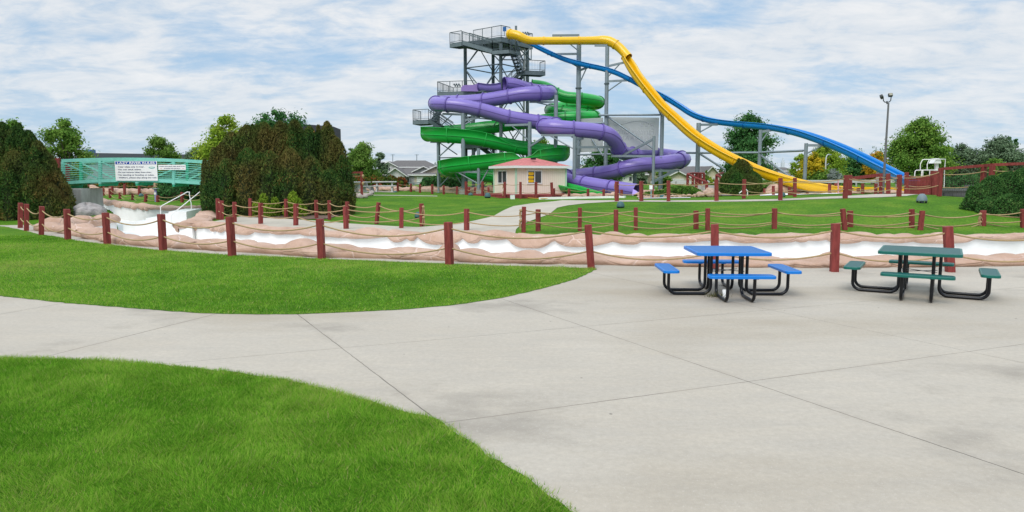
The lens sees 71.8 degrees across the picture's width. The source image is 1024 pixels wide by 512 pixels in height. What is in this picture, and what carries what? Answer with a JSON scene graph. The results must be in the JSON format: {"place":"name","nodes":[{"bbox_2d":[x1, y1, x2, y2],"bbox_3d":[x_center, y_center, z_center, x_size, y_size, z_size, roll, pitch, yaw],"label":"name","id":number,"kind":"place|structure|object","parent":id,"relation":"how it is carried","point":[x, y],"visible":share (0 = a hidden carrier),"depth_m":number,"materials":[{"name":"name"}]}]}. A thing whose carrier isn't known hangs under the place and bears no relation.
{"place":"outdoors","nodes":[
{"label":"outdoors","id":0,"kind":"place"},
{"bbox_2d":[117,219,178,235],"bbox_3d":[-16.158,-1.369,35.734,73.003,0.001,17.085,5,8,37],"label":"river bed","id":1,"kind":"object","parent":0,"point":[140,233],"visible":0.06,"depth_m":33.45,"materials":[{"name":"white paint"}]},
{"bbox_2d":[123,208,201,230],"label":"entry steps","id":2,"kind":"structure","parent":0,"point":[181,215],"depth_m":34.37,"materials":[{"name":"white paint"}]},
{"bbox_2d":[0,352,579,511],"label":"lawn","id":3,"kind":"structure","parent":0,"point":[313,480],"depth_m":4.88,"materials":[{"name":"green plant"}]},
{"bbox_2d":[0,226,595,313],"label":"lawn","id":4,"kind":"structure","parent":0,"point":[4,230],"depth_m":13.42,"materials":[{"name":"green plant"}]},
{"bbox_2d":[216,200,611,232],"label":"path","id":5,"kind":"structure","parent":0,"point":[548,207],"depth_m":27.24,"materials":[{"name":"concrete"}]},
{"bbox_2d":[0,225,1023,511],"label":"plaza","id":6,"kind":"structure","parent":0,"point":[618,389],"depth_m":7.30,"materials":[{"name":"concrete"}]},
{"bbox_2d":[655,246,801,301],"bbox_3d":[3.670,0.263,12.172,2.304,0.764,2.304,0,6,0],"label":"picnic table","id":7,"kind":"object","parent":6,"relation":"on","point":[710,252],"visible":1,"depth_m":11.96,"materials":[{"name":"blue"}]},
{"bbox_2d":[843,245,1000,301],"bbox_3d":[6.974,0.270,12.108,2.270,0.764,2.270,4,7,31],"label":"picnic table","id":8,"kind":"object","parent":6,"relation":"on","point":[988,274],"visible":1,"depth_m":11.81,"materials":[{"name":"teal"}]},
{"bbox_2d":[0,181,1023,235],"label":"ground","id":9,"kind":"structure","parent":0,"point":[435,203],"depth_m":27.74,"materials":[{"name":"green plant"}]},
{"bbox_2d":[0,121,76,220],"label":"evergreen shrub","id":10,"kind":"object","parent":9,"relation":"on","point":[32,174],"visible":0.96,"depth_m":31.87,"materials":[{"name":"green plant"}]},
{"bbox_2d":[35,117,98,180],"bbox_3d":[-27.477,-5.798,43.501,3.277,5.435,3.860,0,6,0],"label":"leafy tree","id":11,"kind":"object","parent":9,"relation":"on","point":[70,143],"visible":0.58,"depth_m":43.07,"materials":[{"name":"green plant"}]},
{"bbox_2d":[72,188,103,206],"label":"bridge pier","id":12,"kind":"structure","parent":9,"relation":"on","point":[92,195],"depth_m":35.92,"materials":[{"name":"grey concrete"}]},
{"bbox_2d":[61,158,207,187],"bbox_3d":[-19.056,-4.265,36.502,7.527,1.579,1.670,0,6,0],"label":"footbridge","id":13,"kind":"object","parent":12,"relation":"on","point":[173,180],"visible":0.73,"depth_m":35.73,"materials":[{"name":"teal paint"}]},
{"bbox_2d":[115,161,157,180],"bbox_3d":[-18.940,-4.290,35.619,2.120,0.981,0.030,0,6,0],"label":"sign","id":14,"kind":"object","parent":13,"relation":"attached to","point":[135,170],"visible":1,"depth_m":35.62,"materials":[{"name":"white paint"}]},
{"bbox_2d":[158,165,185,169],"bbox_3d":[-17.127,-4.467,35.602,1.378,0.253,0.025,0,6,0],"label":"sign","id":15,"kind":"object","parent":13,"relation":"attached to","point":[171,167],"visible":1,"depth_m":35.59,"materials":[{"name":"white paint"}]},
{"bbox_2d":[73,202,106,215],"bbox_3d":[-20.240,-2.027,33.583,1.818,1.059,2.304,0,6,0],"label":"boulder","id":16,"kind":"object","parent":9,"relation":"on","point":[88,208],"visible":0.52,"depth_m":33.09,"materials":[{"name":"stone"}]},
{"bbox_2d":[72,179,152,188],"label":"vine hedge","id":17,"kind":"object","parent":9,"relation":"on","point":[128,184],"visible":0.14,"depth_m":67.21,"materials":[{"name":"green"}]},
{"bbox_2d":[88,184,153,194],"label":"rope fence","id":18,"kind":"object","parent":9,"relation":"on","point":[124,190],"visible":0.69,"depth_m":59.25,"materials":[{"name":"wood"}]},
{"bbox_2d":[89,185,153,194],"bbox_3d":[-35.183,-5.731,61.887,11.847,1.004,2.504,4,7,31],"label":"rock border","id":19,"kind":"object","parent":9,"relation":"on","point":[144,190],"visible":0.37,"depth_m":59.68,"materials":[{"name":"stone"}]},
{"bbox_2d":[85,150,185,179],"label":"long building","id":20,"kind":"structure","parent":9,"relation":"on","point":[111,155],"depth_m":90.66,"materials":[{"name":"metal"}]},
{"bbox_2d":[103,186,199,202],"bbox_3d":[-26.529,-4.328,49.193,2.062,0.896,22.174,-6,9,-43],"label":"rope fence","id":21,"kind":"object","parent":9,"relation":"on","point":[146,196],"visible":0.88,"depth_m":43.81,"materials":[{"name":"wood"}]},
{"bbox_2d":[103,198,200,220],"bbox_3d":[-28.278,-3.661,50.115,2.634,1.412,33.660,-6,8,-41],"label":"bed","id":22,"kind":"object","parent":9,"relation":"on","point":[126,210],"visible":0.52,"depth_m":41.24,"materials":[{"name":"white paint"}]},
{"bbox_2d":[142,134,181,174],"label":"leafy tree","id":23,"kind":"object","parent":9,"relation":"on","point":[156,142],"visible":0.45,"depth_m":70.89,"materials":[{"name":"green plant"}]},
{"bbox_2d":[154,162,200,200],"bbox_3d":[-21.513,-4.938,46.300,4.249,2.739,3.603,0,6,0],"label":"leafy shrub","id":24,"kind":"object","parent":9,"relation":"on","point":[166,190],"visible":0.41,"depth_m":45.91,"materials":[{"name":"green plant"}]},
{"bbox_2d":[177,148,199,162],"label":"leafy tree","id":25,"kind":"object","parent":9,"relation":"on","point":[188,155],"visible":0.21,"depth_m":78.55,"materials":[{"name":"green plant"}]},
{"bbox_2d":[189,114,241,165],"bbox_3d":[-19.295,-6.632,47.511,4.253,5.776,4.443,0,6,0],"label":"leafy tree","id":26,"kind":"object","parent":9,"relation":"on","point":[218,131],"visible":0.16,"depth_m":46.89,"materials":[{"name":"green plant"}]},
{"bbox_2d":[236,107,310,133],"bbox_3d":[-14.397,-6.297,43.821,4.924,5.860,4.615,0,6,0],"label":"leafy tree","id":27,"kind":"object","parent":9,"relation":"on","point":[280,115],"visible":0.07,"depth_m":43.31,"materials":[{"name":"green plant"}]},
{"bbox_2d":[254,214,340,218],"bbox_3d":[-10.132,-2.012,33.248,4.582,0.127,6.858,0,6,0],"label":"mulch bed","id":28,"kind":"object","parent":9,"relation":"on","point":[313,217],"visible":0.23,"depth_m":31.45,"materials":[{"name":"brown soil"}]},
{"bbox_2d":[252,192,280,216],"bbox_3d":[-11.043,-2.255,31.624,1.361,1.211,0.874,0,6,0],"label":"leafy shrub","id":29,"kind":"object","parent":28,"relation":"on","point":[262,198],"visible":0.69,"depth_m":31.60,"materials":[{"name":"green plant"}]},
{"bbox_2d":[199,119,356,215],"bbox_3d":[-11.029,-4.240,33.581,7.546,4.685,3.950,0,6,0],"label":"evergreen shrub","id":30,"kind":"object","parent":28,"relation":"on","point":[308,164],"visible":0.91,"depth_m":32.53,"materials":[{"name":"green plant"}]},
{"bbox_2d":[281,190,307,216],"bbox_3d":[-9.717,-2.309,31.548,1.129,1.334,0.949,4,8,33],"label":"leafy shrub","id":31,"kind":"object","parent":28,"relation":"on","point":[293,199],"visible":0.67,"depth_m":31.48,"materials":[{"name":"green plant"}]},
{"bbox_2d":[248,198,424,226],"bbox_3d":[-7.075,-1.819,28.805,10.226,0.916,1.252,4,8,34],"label":"rope fence","id":32,"kind":"object","parent":9,"relation":"on","point":[421,207],"visible":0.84,"depth_m":29.27,"materials":[{"name":"wood"}]},
{"bbox_2d":[347,141,382,177],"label":"leafy tree","id":33,"kind":"object","parent":9,"relation":"on","point":[359,157],"visible":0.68,"depth_m":72.51,"materials":[{"name":"green plant"}]},
{"bbox_2d":[353,174,408,187],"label":"vine hedge","id":34,"kind":"object","parent":9,"relation":"on","point":[401,181],"visible":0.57,"depth_m":65.28,"materials":[{"name":"green"}]},
{"bbox_2d":[374,152,389,177],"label":"leafy tree","id":35,"kind":"object","parent":9,"relation":"on","point":[383,167],"visible":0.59,"depth_m":79.19,"materials":[{"name":"green plant"}]},
{"bbox_2d":[383,160,436,183],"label":"house","id":36,"kind":"structure","parent":9,"relation":"on","point":[403,168],"depth_m":110.17,"materials":[{"name":"white"}]},
{"bbox_2d":[359,185,492,191],"bbox_3d":[-8.847,-5.588,59.038,15.432,0.664,1.646,1,6,8],"label":"rope fence","id":37,"kind":"object","parent":9,"relation":"on","point":[416,187],"visible":0.28,"depth_m":58.40,"materials":[{"name":"wood"}]},
{"bbox_2d":[411,165,448,183],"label":"house","id":38,"kind":"structure","parent":9,"relation":"on","point":[420,173],"depth_m":98.86,"materials":[{"name":"grey"}]},
{"bbox_2d":[379,183,489,194],"bbox_3d":[-7.079,-5.184,54.564,13.245,0.919,2.097,6,9,43],"label":"rope fence","id":39,"kind":"object","parent":9,"relation":"on","point":[432,186],"visible":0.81,"depth_m":52.31,"materials":[{"name":"wood"}]},
{"bbox_2d":[420,175,460,187],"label":"vine hedge","id":40,"kind":"object","parent":9,"relation":"on","point":[449,182],"visible":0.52,"depth_m":65.22,"materials":[{"name":"green plant"}]},
{"bbox_2d":[430,142,454,192],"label":"support column","id":41,"kind":"structure","parent":9,"relation":"on","point":[438,184],"depth_m":56.02,"materials":[{"name":"metal"}]},
{"bbox_2d":[459,189,464,193],"bbox_3d":[-3.804,-4.968,55.391,0.620,0.500,0.620,-1,7,-11],"label":"concrete footing","id":42,"kind":"object","parent":9,"relation":"on","point":[461,191],"visible":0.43,"depth_m":55.06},
{"bbox_2d":[442,113,479,188],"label":"support column","id":43,"kind":"structure","parent":42,"relation":"on","point":[463,124],"depth_m":54.87,"materials":[{"name":"metal"}]},
{"bbox_2d":[413,25,544,186],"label":"slide tower","id":44,"kind":"structure","parent":9,"relation":"on","point":[499,47],"depth_m":59.62,"materials":[{"name":"metal"}]},
{"bbox_2d":[508,45,525,157],"bbox_3d":[0.389,-11.915,61.113,1.603,12.669,0.200,0,6,0],"label":"water pipe","id":45,"kind":"object","parent":44,"relation":"attached to","point":[524,67],"visible":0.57,"depth_m":60.64,"materials":[{"name":"grey"}]},
{"bbox_2d":[465,182,553,198],"bbox_3d":[-0.409,-4.344,46.872,6.373,1.166,1.115,2,7,21],"label":"rope fence","id":46,"kind":"object","parent":9,"relation":"on","point":[520,184],"visible":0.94,"depth_m":46.30,"materials":[{"name":"wood"}]},
{"bbox_2d":[420,79,604,193],"bbox_3d":[0.442,-9.655,55.729,15.804,10.187,20.268,0,6,0],"label":"body slide","id":47,"kind":"object","parent":9,"relation":"on","point":[479,134],"visible":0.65,"depth_m":55.33,"materials":[{"name":"green"}]},
{"bbox_2d":[467,193,565,198],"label":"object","id":48,"kind":"structure","parent":9,"relation":"on","point":[526,196],"depth_m":46.80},
{"bbox_2d":[18,203,1023,271],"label":"rope fence","id":49,"kind":"object","parent":9,"relation":"on","point":[947,233],"visible":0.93,"depth_m":16.07,"materials":[{"name":"wood"}]},
{"bbox_2d":[505,122,544,155],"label":"support column","id":50,"kind":"structure","parent":9,"relation":"on","point":[529,139],"depth_m":54.53,"materials":[{"name":"metal"}]},
{"bbox_2d":[33,213,1023,267],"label":"rock border","id":51,"kind":"object","parent":9,"relation":"on","point":[81,226],"visible":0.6,"depth_m":16.96,"materials":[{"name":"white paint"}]},
{"bbox_2d":[489,158,571,193],"bbox_3d":[1.268,-5.723,51.185,4.590,2.721,4.300,-3,7,-25],"label":"kiosk","id":52,"kind":"object","parent":9,"relation":"on","point":[512,174],"visible":0.68,"depth_m":49.73,"materials":[{"name":"beige"}]},
{"bbox_2d":[497,170,506,183],"bbox_3d":[-0.692,-5.659,50.660,0.062,0.957,1.570,-3,7,-25],"label":"window","id":53,"kind":"structure","parent":52,"relation":"in","point":[501,174],"depth_m":50.76,"materials":[{"name":"glass"}]},
{"bbox_2d":[527,170,541,183],"bbox_3d":[1.576,-5.506,49.292,1.170,0.957,0.062,-3,7,-25],"label":"window","id":54,"kind":"structure","parent":52,"relation":"in","point":[537,175],"depth_m":49.34,"materials":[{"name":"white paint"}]},
{"bbox_2d":[529,95,557,162],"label":"support column","id":55,"kind":"structure","parent":9,"relation":"on","point":[555,102],"depth_m":56.33,"materials":[{"name":"metal"}]},
{"bbox_2d":[428,77,690,194],"bbox_3d":[3.667,-9.527,55.983,19.572,9.794,10.976,4,7,29],"label":"body slide","id":56,"kind":"object","parent":9,"relation":"on","point":[514,90],"visible":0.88,"depth_m":54.35,"materials":[{"name":"purple"}]},
{"bbox_2d":[552,34,587,168],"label":"support column","id":57,"kind":"structure","parent":9,"relation":"on","point":[579,69],"depth_m":57.28,"materials":[{"name":"metal"}]},
{"bbox_2d":[541,134,611,178],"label":"support column","id":58,"kind":"structure","parent":9,"relation":"on","point":[574,147],"depth_m":51.25,"materials":[{"name":"metal"}]},
{"bbox_2d":[539,196,625,198],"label":"pool kerb","id":59,"kind":"structure","parent":9,"relation":"on","point":[589,197],"depth_m":43.61,"materials":[{"name":"white paint"}]},
{"bbox_2d":[553,188,622,196],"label":"rope fence","id":60,"kind":"object","parent":9,"relation":"on","point":[587,190],"visible":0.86,"depth_m":44.75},
{"bbox_2d":[561,192,619,196],"bbox_3d":[5.131,-4.010,46.604,4.334,0.464,1.093,3,7,25],"label":"rock border","id":61,"kind":"object","parent":9,"relation":"on","point":[583,195],"visible":0.57,"depth_m":46.35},
{"bbox_2d":[172,211,1023,257],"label":"bed","id":62,"kind":"object","parent":9,"relation":"on","point":[819,244],"visible":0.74,"depth_m":19.87,"materials":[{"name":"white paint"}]},
{"bbox_2d":[580,148,624,180],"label":"leafy tree","id":63,"kind":"object","parent":9,"relation":"on","point":[598,161],"visible":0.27,"depth_m":82.73,"materials":[{"name":"green plant"}]},
{"bbox_2d":[595,44,625,165],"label":"support column","id":64,"kind":"structure","parent":9,"relation":"on","point":[607,81],"depth_m":55.89,"materials":[{"name":"metal"}]},
{"bbox_2d":[577,114,803,175],"bbox_3d":[12.573,-7.902,52.162,17.993,5.819,1.638,5,8,40],"label":"tie frame","id":65,"kind":"object","parent":64,"relation":"attached to","point":[707,158],"visible":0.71,"depth_m":53.90,"materials":[{"name":"metal"}]},
{"bbox_2d":[216,198,1019,231],"bbox_3d":[2.329,-1.357,24.496,31.578,0.932,4.200,1,7,13],"label":"rope fence","id":66,"kind":"object","parent":9,"relation":"on","point":[220,205],"visible":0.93,"depth_m":23.02,"materials":[{"name":"wood"}]},
{"bbox_2d":[611,136,678,184],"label":"support column","id":67,"kind":"structure","parent":9,"relation":"on","point":[652,140],"depth_m":51.78,"materials":[{"name":"metal"}]},
{"bbox_2d":[658,110,663,188],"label":"support column","id":68,"kind":"structure","parent":9,"relation":"on","point":[661,133],"depth_m":53.80,"materials":[{"name":"metal"}]},
{"bbox_2d":[651,172,672,188],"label":"leafy tree","id":69,"kind":"object","parent":9,"relation":"on","point":[665,179],"visible":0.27,"depth_m":67.38,"materials":[{"name":"green plant"}]},
{"bbox_2d":[643,185,702,195],"bbox_3d":[9.597,-3.887,42.795,3.927,0.894,2.204,0,6,0],"label":"spreading juniper","id":70,"kind":"object","parent":9,"relation":"on","point":[686,190],"visible":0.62,"depth_m":42.27,"materials":[{"name":"green"}]},
{"bbox_2d":[646,166,721,184],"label":"house","id":71,"kind":"structure","parent":9,"relation":"on","point":[712,171],"depth_m":96.36,"materials":[{"name":"beige"}]},
{"bbox_2d":[506,29,903,192],"bbox_3d":[12.541,-10.829,49.142,29.418,12.663,6.100,5,8,41],"label":"speed slide","id":72,"kind":"object","parent":9,"relation":"on","point":[673,117],"visible":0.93,"depth_m":52.02,"materials":[{"name":"yellow"}]},
{"bbox_2d":[695,123,717,171],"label":"support column","id":73,"kind":"structure","parent":9,"relation":"on","point":[697,157],"depth_m":51.02,"materials":[{"name":"metal"}]},
{"bbox_2d":[519,41,909,186],"bbox_3d":[13.125,-10.953,50.146,5.700,12.430,31.127,-6,9,-43],"label":"speed slide","id":74,"kind":"object","parent":9,"relation":"on","point":[869,161],"visible":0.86,"depth_m":48.48,"materials":[{"name":"blue"}]},
{"bbox_2d":[719,158,764,195],"bbox_3d":[14.001,-4.826,43.217,2.700,2.363,3.037,4,8,33],"label":"round shrub","id":75,"kind":"object","parent":9,"relation":"on","point":[738,171],"visible":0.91,"depth_m":42.72,"materials":[{"name":"green plant"}]},
{"bbox_2d":[715,110,784,171],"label":"leafy tree","id":76,"kind":"object","parent":9,"relation":"on","point":[742,139],"visible":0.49,"depth_m":74.21,"materials":[{"name":"green plant"}]},
{"bbox_2d":[757,129,770,165],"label":"support column","id":77,"kind":"structure","parent":9,"relation":"on","point":[760,139],"depth_m":48.93,"materials":[{"name":"metal"}]},
{"bbox_2d":[519,207,1023,232],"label":"rope fence","id":78,"kind":"object","parent":9,"relation":"on","point":[842,212],"visible":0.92,"depth_m":22.43,"materials":[{"name":"wood"}]},
{"bbox_2d":[651,180,896,186],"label":"rail fence","id":79,"kind":"object","parent":9,"relation":"on","point":[840,181],"visible":0.15,"depth_m":74.21,"materials":[{"name":"white"}]},
{"bbox_2d":[614,168,942,200],"bbox_3d":[11.705,-3.114,31.756,14.485,1.660,2.987,2,7,14],"label":"rope fence","id":80,"kind":"object","parent":9,"relation":"on","point":[845,189],"visible":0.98,"depth_m":31.22,"materials":[{"name":"wood"}]},
{"bbox_2d":[760,183,818,193],"bbox_3d":[17.715,-4.083,43.394,5.050,0.750,1.907,2,7,15],"label":"rock border","id":81,"kind":"object","parent":9,"relation":"on","point":[769,187],"visible":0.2,"depth_m":43.42,"materials":[{"name":"stone"}]},
{"bbox_2d":[787,153,803,178],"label":"leafy tree","id":82,"kind":"object","parent":9,"relation":"on","point":[794,165],"visible":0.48,"depth_m":87.09,"materials":[{"name":"green plant"}]},
{"bbox_2d":[795,151,829,179],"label":"leafy tree","id":83,"kind":"object","parent":9,"relation":"on","point":[815,161],"visible":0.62,"depth_m":79.69,"materials":[{"name":"yellow plant"}]},
{"bbox_2d":[803,143,823,179],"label":"support column","id":84,"kind":"structure","parent":9,"relation":"on","point":[806,146],"depth_m":45.67,"materials":[{"name":"metal"}]},
{"bbox_2d":[809,147,849,173],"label":"leafy tree","id":85,"kind":"object","parent":9,"relation":"on","point":[836,161],"visible":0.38,"depth_m":84.17,"materials":[{"name":"green plant"}]},
{"bbox_2d":[807,168,852,185],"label":"leafy tree","id":86,"kind":"object","parent":9,"relation":"on","point":[822,175],"visible":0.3,"depth_m":78.54,"materials":[{"name":"green plant"}]},
{"bbox_2d":[827,168,842,184],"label":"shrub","id":87,"kind":"object","parent":9,"relation":"on","point":[832,174],"visible":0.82,"depth_m":77.16,"materials":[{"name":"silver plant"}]},
{"bbox_2d":[742,171,931,198],"bbox_3d":[15.934,-3.414,34.059,10.085,1.378,1.432,-2,7,-14],"label":"rope fence","id":88,"kind":"object","parent":9,"relation":"on","point":[880,187],"visible":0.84,"depth_m":33.96,"materials":[{"name":"wood"}]},
{"bbox_2d":[828,183,877,193],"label":"rope fence","id":89,"kind":"object","parent":9,"relation":"on","point":[875,185],"visible":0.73,"depth_m":38.27,"materials":[{"name":"wood"}]},
{"bbox_2d":[842,148,872,184],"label":"leafy tree","id":90,"kind":"object","parent":9,"relation":"on","point":[855,167],"visible":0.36,"depth_m":88.62,"materials":[{"name":"green plant"}]},
{"bbox_2d":[860,151,892,184],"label":"leafy tree","id":91,"kind":"object","parent":9,"relation":"on","point":[869,171],"visible":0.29,"depth_m":86.76,"materials":[{"name":"orange plant"}]},
{"bbox_2d":[879,93,892,193],"bbox_3d":[18.699,-5.591,35.599,0.649,5.142,0.253,0,6,0],"label":"floodlight mast","id":92,"kind":"object","parent":9,"relation":"on","point":[886,134],"visible":0.93,"depth_m":35.53,"materials":[{"name":"grey"}]},
{"bbox_2d":[874,116,964,185],"bbox_3d":[35.542,-8.924,61.512,6.827,6.581,6.858,0,6,0],"label":"leafy tree","id":93,"kind":"object","parent":9,"relation":"on","point":[923,138],"visible":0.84,"depth_m":60.15,"materials":[{"name":"green plant"}]},
{"bbox_2d":[909,171,937,194],"bbox_3d":[21.090,-3.678,35.873,0.826,1.260,2.767,0,6,4],"label":"timber box","id":94,"kind":"object","parent":9,"relation":"on","point":[917,183],"visible":0.52,"depth_m":36.24,"materials":[{"name":"wood"}]},
{"bbox_2d":[942,189,966,196],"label":"retaining wall","id":95,"kind":"structure","parent":9,"relation":"on","point":[959,192],"depth_m":32.08,"materials":[{"name":"concrete"}]},
{"bbox_2d":[948,142,977,176],"bbox_3d":[41.667,-8.329,65.372,3.658,4.415,3.514,4,7,30],"label":"leafy tree","id":96,"kind":"object","parent":9,"relation":"on","point":[963,151],"visible":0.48,"depth_m":64.66,"materials":[{"name":"green plant"}]},
{"bbox_2d":[942,171,988,188],"bbox_3d":[25.651,-4.051,39.781,3.599,1.446,1.946,0,6,0],"label":"leafy shrub","id":97,"kind":"object","parent":9,"relation":"on","point":[961,180],"visible":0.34,"depth_m":39.37,"materials":[{"name":"green plant"}]},
{"bbox_2d":[942,162,1023,194],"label":"net fence","id":98,"kind":"object","parent":9,"relation":"on","point":[983,172],"visible":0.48,"depth_m":30.79,"materials":[{"name":"red"}]},
{"bbox_2d":[958,167,1023,216],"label":"leafy shrub","id":99,"kind":"object","parent":9,"relation":"on","point":[1003,193],"visible":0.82,"depth_m":26.48,"materials":[{"name":"green plant"}]},
{"bbox_2d":[978,157,1008,176],"bbox_3d":[33.908,-5.608,49.704,2.150,2.659,2.532,-6,9,-44],"label":"leafy tree","id":100,"kind":"object","parent":9,"relation":"on","point":[994,160],"visible":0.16,"depth_m":49.36,"materials":[{"name":"green plant"}]},
{"bbox_2d":[966,134,1023,174],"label":"leafy tree","id":101,"kind":"object","parent":9,"relation":"on","point":[1003,148],"visible":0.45,"depth_m":62.51,"materials":[{"name":"green plant"}]},
{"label":"concrete footing","id":102,"kind":"object","parent":9,"relation":"on","visible":0},
{"bbox_2d":[449,148,488,189],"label":"support column","id":103,"kind":"structure","parent":102,"relation":"on","point":[478,173],"depth_m":53.24,"materials":[{"name":"metal"}]},
{"bbox_2d":[0,0,1023,171],"label":"sky","id":104,"kind":"structure","parent":0,"point":[124,72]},
{"bbox_2d":[580,117,658,151],"bbox_3d":[8.342,-9.705,56.352,6.913,2.757,0.206,4,7,30],"label":"screen","id":105,"kind":"object","parent":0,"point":[645,129],"visible":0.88,"depth_m":55.67,"materials":[{"name":"white"}]},
{"bbox_2d":[612,192,928,201],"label":"path","id":106,"kind":"structure","parent":0,"point":[870,195],"depth_m":31.72,"materials":[{"name":"concrete"}]},
{"bbox_2d":[914,158,945,186],"bbox_3d":[21.906,-4.339,37.057,1.267,1.531,0.670,0,6,0],"label":"lifeguard chair","id":107,"kind":"object","parent":106,"relation":"on","point":[936,161],"visible":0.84,"depth_m":36.81,"materials":[{"name":"white paint"}]},
{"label":"path","id":108,"kind":"structure","parent":0,"visible":0},
{"bbox_2d":[354,182,374,191],"bbox_3d":[-11.957,-5.460,55.739,1.820,0.815,1.900,2,7,18],"label":"concrete table","id":109,"kind":"object","parent":108,"relation":"on","point":[365,186],"visible":0.62,"depth_m":55.63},
{"bbox_2d":[372,181,396,191],"bbox_3d":[-10.220,-5.589,56.730,1.900,0.815,1.820,-1,6,-7],"label":"concrete table","id":110,"kind":"object","parent":108,"relation":"on","point":[377,186],"visible":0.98,"depth_m":56.29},
{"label":"ramp","id":111,"kind":"structure","parent":0,"visible":0},
{"bbox_2d":[686,172,707,190],"bbox_3d":[12.397,-4.834,47.495,1.361,1.618,7.194,2,7,14],"label":"ramp railing","id":112,"kind":"object","parent":111,"relation":"on","point":[699,180],"visible":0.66,"depth_m":46.74,"materials":[{"name":"red wood"}]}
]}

